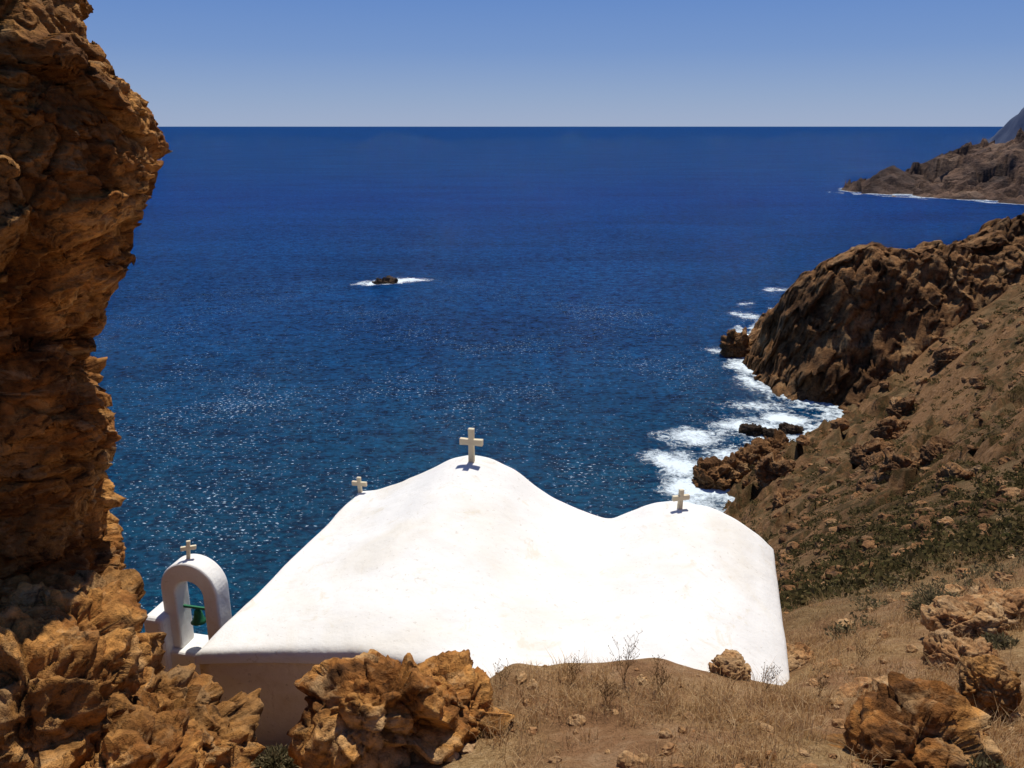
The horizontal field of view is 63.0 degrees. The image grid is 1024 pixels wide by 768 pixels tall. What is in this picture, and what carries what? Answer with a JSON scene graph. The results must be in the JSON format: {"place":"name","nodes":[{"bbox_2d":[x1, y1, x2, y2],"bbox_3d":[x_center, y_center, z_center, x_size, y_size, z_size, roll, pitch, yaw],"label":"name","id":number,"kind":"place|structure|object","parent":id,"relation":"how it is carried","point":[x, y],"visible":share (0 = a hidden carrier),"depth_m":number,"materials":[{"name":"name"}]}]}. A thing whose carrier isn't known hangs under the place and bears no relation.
{"place":"outdoors","nodes":[
{"label":"outdoors","id":0,"kind":"place"},
{"bbox_2d":[83,0,1023,126],"label":"sky","id":1,"kind":"structure","parent":0,"point":[196,63],"materials":[{"name":"blue"}]},
{"bbox_2d":[90,127,1023,634],"bbox_3d":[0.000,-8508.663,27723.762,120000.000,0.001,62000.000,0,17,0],"label":"sea","id":2,"kind":"structure","parent":0,"point":[558,321],"depth_m":343.79,"materials":[{"name":"liquid"}]},
{"bbox_2d":[372,275,397,284],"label":"sea islet","id":3,"kind":"object","parent":2,"relation":"in","point":[388,279],"visible":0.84,"depth_m":387.00,"materials":[{"name":"brown stone"}]},
{"bbox_2d":[358,278,428,285],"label":"shore foam","id":4,"kind":"object","parent":2,"relation":"on","point":[399,280],"visible":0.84,"depth_m":394.53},
{"bbox_2d":[692,456,740,490],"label":"sea rock","id":5,"kind":"object","parent":2,"relation":"in","point":[714,472],"visible":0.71,"depth_m":168.92,"materials":[{"name":"brown stone"}]},
{"bbox_2d":[719,329,752,357],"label":"sea stack","id":6,"kind":"object","parent":2,"relation":"in","point":[733,342],"visible":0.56,"depth_m":263.49,"materials":[{"name":"brown stone"}]},
{"bbox_2d":[722,452,751,482],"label":"sea rock","id":7,"kind":"object","parent":2,"relation":"in","point":[736,464],"visible":0.34,"depth_m":170.94,"materials":[{"name":"brown stone"}]},
{"bbox_2d":[645,288,842,511],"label":"shore foam","id":8,"kind":"object","parent":2,"relation":"on","point":[686,466],"visible":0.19,"depth_m":195.36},
{"bbox_2d":[734,447,760,472],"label":"sea rock","id":9,"kind":"object","parent":2,"relation":"in","point":[749,456],"visible":0.22,"depth_m":174.03,"materials":[{"name":"brown stone"}]},
{"bbox_2d":[739,423,761,436],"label":"sea rock","id":10,"kind":"object","parent":2,"relation":"in","point":[752,429],"visible":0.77,"depth_m":197.56,"materials":[{"name":"black stone"}]},
{"bbox_2d":[735,437,779,456],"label":"sea rock","id":11,"kind":"object","parent":2,"relation":"in","point":[762,446],"visible":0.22,"depth_m":179.32,"materials":[{"name":"brown stone"}]},
{"bbox_2d":[760,427,773,437],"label":"sea rock","id":12,"kind":"object","parent":2,"relation":"in","point":[766,432],"visible":0.5,"depth_m":196.39,"materials":[{"name":"black stone"}]},
{"bbox_2d":[764,428,790,450],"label":"sea rock","id":13,"kind":"object","parent":2,"relation":"in","point":[779,441],"visible":0.19,"depth_m":184.02,"materials":[{"name":"brown stone"}]},
{"bbox_2d":[778,422,804,434],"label":"sea rock","id":14,"kind":"object","parent":2,"relation":"in","point":[787,428],"visible":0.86,"depth_m":198.41,"materials":[{"name":"black stone"}]},
{"bbox_2d":[839,188,1022,204],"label":"shore foam","id":15,"kind":"object","parent":2,"relation":"on","point":[919,197],"visible":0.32,"depth_m":859.62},
{"bbox_2d":[250,285,1023,767],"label":"hillside terrain","id":16,"kind":"structure","parent":0,"point":[590,753],"depth_m":14.21,"materials":[{"name":"soil"}]},
{"bbox_2d":[0,604,149,767],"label":"orange boulder","id":17,"kind":"object","parent":16,"relation":"on","point":[60,707],"visible":0.84,"depth_m":5.72,"materials":[{"name":"orange stone"}]},
{"bbox_2d":[0,580,162,698],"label":"orange boulder","id":18,"kind":"object","parent":16,"relation":"on","point":[115,614],"visible":0.32,"depth_m":6.48,"materials":[{"name":"brown stone"}]},
{"bbox_2d":[0,0,172,612],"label":"rock crag","id":19,"kind":"structure","parent":16,"relation":"on","point":[84,146],"depth_m":6.62,"materials":[{"name":"brown stone"}]},
{"bbox_2d":[43,566,166,675],"bbox_3d":[-3.885,2.567,7.646,1.610,1.978,1.439,0,17,0],"label":"orange boulder","id":20,"kind":"object","parent":16,"relation":"on","point":[131,580],"visible":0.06,"depth_m":7.40,"materials":[{"name":"brown stone"}]},
{"bbox_2d":[81,709,206,767],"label":"orange boulder","id":21,"kind":"object","parent":16,"relation":"on","point":[153,739],"visible":0.85,"depth_m":5.87,"materials":[{"name":"orange stone"}]},
{"bbox_2d":[144,540,231,674],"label":"bell gable","id":22,"kind":"structure","parent":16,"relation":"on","point":[170,615],"depth_m":10.16,"materials":[{"name":"white paint"}]},
{"bbox_2d":[153,663,223,705],"bbox_3d":[-3.125,3.216,7.558,1.193,1.462,1.225,0,17,0],"label":"orange boulder","id":23,"kind":"object","parent":16,"relation":"on","point":[178,681],"visible":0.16,"depth_m":7.52,"materials":[{"name":"orange stone"}]},
{"bbox_2d":[128,684,265,767],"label":"orange boulder","id":24,"kind":"object","parent":16,"relation":"on","point":[228,728],"visible":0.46,"depth_m":6.72,"materials":[{"name":"orange stone"}]},
{"bbox_2d":[219,763,260,767],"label":"orange boulder","id":25,"kind":"object","parent":16,"relation":"on","point":[227,765],"visible":0.3,"depth_m":6.44,"materials":[{"name":"brown stone"}]},
{"bbox_2d":[231,761,249,767],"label":"orange boulder","id":26,"kind":"object","parent":16,"relation":"on","point":[243,764],"visible":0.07,"depth_m":6.40,"materials":[{"name":"orange stone"}]},
{"bbox_2d":[251,743,298,767],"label":"thorny bush","id":27,"kind":"object","parent":16,"relation":"on","point":[274,756],"visible":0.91,"depth_m":7.76,"materials":[{"name":"green plant"}]},
{"bbox_2d":[286,649,471,767],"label":"orange boulder","id":28,"kind":"object","parent":16,"relation":"on","point":[372,708],"visible":0.92,"depth_m":6.52,"materials":[{"name":"orange stone"}]},
{"bbox_2d":[423,649,514,739],"bbox_3d":[-0.458,2.870,7.120,0.976,1.061,0.928,0,17,0],"label":"orange boulder","id":29,"kind":"object","parent":16,"relation":"on","point":[446,667],"visible":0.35,"depth_m":7.03,"materials":[{"name":"orange stone"}]},
{"bbox_2d":[194,455,789,755],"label":"whitewashed chapel","id":30,"kind":"structure","parent":16,"relation":"on","point":[488,563],"depth_m":9.49,"materials":[{"name":"white paint"}]},
{"bbox_2d":[352,477,366,492],"bbox_3d":[-2.262,1.507,12.388,0.232,0.270,0.050,4,18,12],"label":"stone cross","id":31,"kind":"object","parent":30,"relation":"on","point":[359,483],"visible":1,"depth_m":12.36,"materials":[{"name":"white stone"}]},
{"bbox_2d":[459,428,482,462],"bbox_3d":[-0.564,0.864,11.625,0.330,0.520,0.070,4,18,12],"label":"stone cross","id":32,"kind":"object","parent":30,"relation":"on","point":[471,441],"visible":1,"depth_m":11.59,"materials":[{"name":"white stone"}]},
{"bbox_2d":[672,489,689,509],"bbox_3d":[2.256,1.554,11.172,0.242,0.310,0.056,-4,18,-14],"label":"stone cross","id":33,"kind":"object","parent":30,"relation":"on","point":[681,496],"visible":1,"depth_m":11.14,"materials":[{"name":"beige stone"}]},
{"bbox_2d":[493,658,513,684],"bbox_3d":[-0.080,2.660,7.659,0.193,0.252,0.150,0,17,0],"label":"dried thistle","id":34,"kind":"object","parent":16,"relation":"on","point":[502,671],"visible":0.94,"depth_m":7.65,"materials":[{"name":"brown plant"}]},
{"bbox_2d":[559,657,582,681],"bbox_3d":[0.537,2.613,7.611,0.225,0.288,0.259,0,17,0],"label":"dried thistle","id":35,"kind":"object","parent":16,"relation":"on","point":[572,669],"visible":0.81,"depth_m":7.58,"materials":[{"name":"brown plant"}]},
{"bbox_2d":[597,680,623,703],"bbox_3d":[0.835,2.608,7.075,0.208,0.300,0.189,0,17,0],"label":"dried thistle","id":36,"kind":"object","parent":16,"relation":"on","point":[606,690],"visible":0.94,"depth_m":7.08,"materials":[{"name":"brown plant"}]},
{"bbox_2d":[608,632,639,680],"bbox_3d":[0.987,2.453,7.338,0.261,0.511,0.407,4,18,14],"label":"dried thistle","id":37,"kind":"object","parent":16,"relation":"on","point":[628,654],"visible":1,"depth_m":7.39,"materials":[{"name":"brown plant"}]},
{"bbox_2d":[296,554,1023,767],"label":"scattered stones","id":38,"kind":"object","parent":16,"relation":"on","point":[664,733],"visible":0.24,"depth_m":6.62,"materials":[{"name":"brown stone"}]},
{"bbox_2d":[650,654,671,692],"bbox_3d":[1.263,2.498,7.178,0.207,0.373,0.182,-14,22,-39],"label":"dried thistle","id":39,"kind":"object","parent":16,"relation":"on","point":[664,680],"visible":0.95,"depth_m":7.17,"materials":[{"name":"brown plant"}]},
{"bbox_2d":[708,649,751,680],"bbox_3d":[2.135,2.867,8.165,0.444,0.507,0.472,0,17,0],"label":"fieldstone","id":40,"kind":"object","parent":16,"relation":"on","point":[727,660],"visible":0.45,"depth_m":8.04,"materials":[{"name":"brown stone"}]},
{"bbox_2d":[459,512,1023,767],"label":"dry grass","id":41,"kind":"structure","parent":16,"relation":"on","point":[797,721],"depth_m":7.04,"materials":[{"name":"plant"}]},
{"bbox_2d":[761,662,780,688],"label":"dried thistle","id":42,"kind":"object","parent":16,"relation":"on","point":[767,685],"visible":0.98,"depth_m":7.50,"materials":[{"name":"brown plant"}]},
{"bbox_2d":[754,451,795,487],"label":"hillside outcrop","id":43,"kind":"object","parent":16,"relation":"on","point":[769,468],"visible":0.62,"depth_m":149.77,"materials":[{"name":"brown stone"}]},
{"bbox_2d":[766,486,802,510],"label":"hillside outcrop","id":44,"kind":"object","parent":16,"relation":"on","point":[782,497],"visible":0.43,"depth_m":119.93,"materials":[{"name":"brown stone"}]},
{"bbox_2d":[786,642,815,672],"bbox_3d":[3.186,3.164,9.584,0.628,0.280,0.468,-12,21,-35],"label":"fieldstone","id":45,"kind":"object","parent":16,"relation":"on","point":[797,651],"visible":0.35,"depth_m":9.52,"materials":[{"name":"beige stone"}]},
{"bbox_2d":[811,675,829,695],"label":"dried thistle","id":46,"kind":"object","parent":16,"relation":"on","point":[820,682],"visible":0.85,"depth_m":7.45,"materials":[{"name":"brown plant"}]},
{"bbox_2d":[855,636,878,662],"bbox_3d":[3.608,2.754,8.611,0.228,0.310,0.272,-16,23,-41],"label":"dried thistle","id":47,"kind":"object","parent":16,"relation":"on","point":[864,650],"visible":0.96,"depth_m":8.58,"materials":[{"name":"brown plant"}]},
{"bbox_2d":[849,437,891,467],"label":"hillside outcrop","id":48,"kind":"object","parent":16,"relation":"on","point":[857,452],"visible":0.5,"depth_m":119.78,"materials":[{"name":"brown stone"}]},
{"bbox_2d":[859,449,891,470],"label":"hillside outcrop","id":49,"kind":"object","parent":16,"relation":"on","point":[871,460],"visible":0.32,"depth_m":102.70,"materials":[{"name":"brown stone"}]},
{"bbox_2d":[735,289,1023,611],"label":"hillside scrub","id":50,"kind":"object","parent":16,"relation":"on","point":[926,551],"visible":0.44,"depth_m":24.72,"materials":[{"name":"green plant"}]},
{"bbox_2d":[742,296,1023,599],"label":"hillside boulders","id":51,"kind":"object","parent":16,"relation":"on","point":[844,424],"visible":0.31,"depth_m":48.15,"materials":[{"name":"brown stone"}]},
{"bbox_2d":[869,416,907,439],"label":"hillside outcrop","id":52,"kind":"object","parent":16,"relation":"on","point":[890,427],"visible":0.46,"depth_m":134.88,"materials":[{"name":"brown stone"}]},
{"bbox_2d":[863,448,923,490],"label":"hillside outcrop","id":53,"kind":"object","parent":16,"relation":"on","point":[895,462],"visible":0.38,"depth_m":69.72,"materials":[{"name":"brown stone"}]},
{"bbox_2d":[884,396,919,417],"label":"hillside outcrop","id":54,"kind":"object","parent":16,"relation":"on","point":[901,406],"visible":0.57,"depth_m":146.20,"materials":[{"name":"brown stone"}]},
{"bbox_2d":[821,671,1004,767],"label":"orange boulder","id":55,"kind":"object","parent":16,"relation":"on","point":[902,720],"visible":0.96,"depth_m":5.85,"materials":[{"name":"orange stone"}]},
{"bbox_2d":[823,516,1023,697],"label":"scattered stones","id":56,"kind":"object","parent":16,"relation":"on","point":[946,520],"visible":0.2,"depth_m":11.46,"materials":[{"name":"brown stone"}]},
{"bbox_2d":[824,525,1023,640],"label":"thorny bush","id":57,"kind":"object","parent":16,"relation":"on","point":[874,605],"visible":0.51,"depth_m":13.27,"materials":[{"name":"green plant"}]},
{"bbox_2d":[904,583,962,617],"bbox_3d":[5.595,2.867,10.805,0.994,0.425,0.949,0,17,0],"label":"thorny bush","id":58,"kind":"object","parent":16,"relation":"on","point":[922,597],"visible":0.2,"depth_m":10.95,"materials":[{"name":"green plant"}]},
{"bbox_2d":[918,436,953,464],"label":"hillside outcrop","id":59,"kind":"object","parent":16,"relation":"on","point":[931,449],"visible":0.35,"depth_m":68.79,"materials":[{"name":"brown stone"}]},
{"bbox_2d":[928,345,963,372],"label":"hillside outcrop","id":60,"kind":"object","parent":16,"relation":"on","point":[942,356],"visible":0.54,"depth_m":170.29,"materials":[{"name":"brown stone"}]},
{"bbox_2d":[933,461,974,488],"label":"hillside outcrop","id":61,"kind":"object","parent":16,"relation":"on","point":[948,469],"visible":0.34,"depth_m":41.05,"materials":[{"name":"brown stone"}]},
{"bbox_2d":[921,628,997,670],"bbox_3d":[4.383,2.733,8.197,0.715,0.562,0.682,12,21,34],"label":"fieldstone","id":62,"kind":"object","parent":16,"relation":"on","point":[935,649],"visible":0.44,"depth_m":8.10,"materials":[{"name":"brown stone"}]},
{"bbox_2d":[920,594,1009,639],"bbox_3d":[4.891,2.590,8.963,0.876,0.597,0.686,0,17,0],"label":"fieldstone","id":63,"kind":"object","parent":16,"relation":"on","point":[976,615],"visible":0.72,"depth_m":8.85,"materials":[{"name":"brown stone"}]},
{"bbox_2d":[957,747,1012,767],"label":"thorny bush","id":64,"kind":"object","parent":16,"relation":"on","point":[983,763],"visible":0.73,"depth_m":5.62,"materials":[{"name":"green plant"}]},
{"bbox_2d":[957,655,1021,724],"bbox_3d":[3.958,2.542,6.962,0.470,0.585,0.550,0,17,0],"label":"orange boulder","id":65,"kind":"object","parent":16,"relation":"on","point":[983,680],"visible":0.84,"depth_m":6.81,"materials":[{"name":"orange stone"}]},
{"bbox_2d":[973,630,1019,649],"bbox_3d":[4.904,2.638,8.340,0.598,0.321,0.608,0,17,0],"label":"thorny bush","id":66,"kind":"object","parent":16,"relation":"on","point":[999,640],"visible":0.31,"depth_m":8.36,"materials":[{"name":"green plant"}]},
{"bbox_2d":[976,582,1023,628],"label":"fieldstone","id":67,"kind":"object","parent":16,"relation":"on","point":[1010,602],"visible":0.49,"depth_m":9.26,"materials":[{"name":"brown stone"}]},
{"bbox_2d":[742,213,1023,410],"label":"rocky headland","id":68,"kind":"structure","parent":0,"point":[842,330],"depth_m":224.43,"materials":[{"name":"brown stone"}]},
{"bbox_2d":[841,128,1023,204],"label":"distant headland","id":69,"kind":"structure","parent":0,"point":[983,169],"depth_m":873.78,"materials":[{"name":"brown stone"}]},
{"bbox_2d":[987,108,1023,143],"bbox_3d":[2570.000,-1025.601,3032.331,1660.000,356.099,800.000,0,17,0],"label":"distant mountain","id":70,"kind":"structure","parent":0,"point":[1008,131],"depth_m":3088.93,"materials":[{"name":"blue stone"}]}
]}

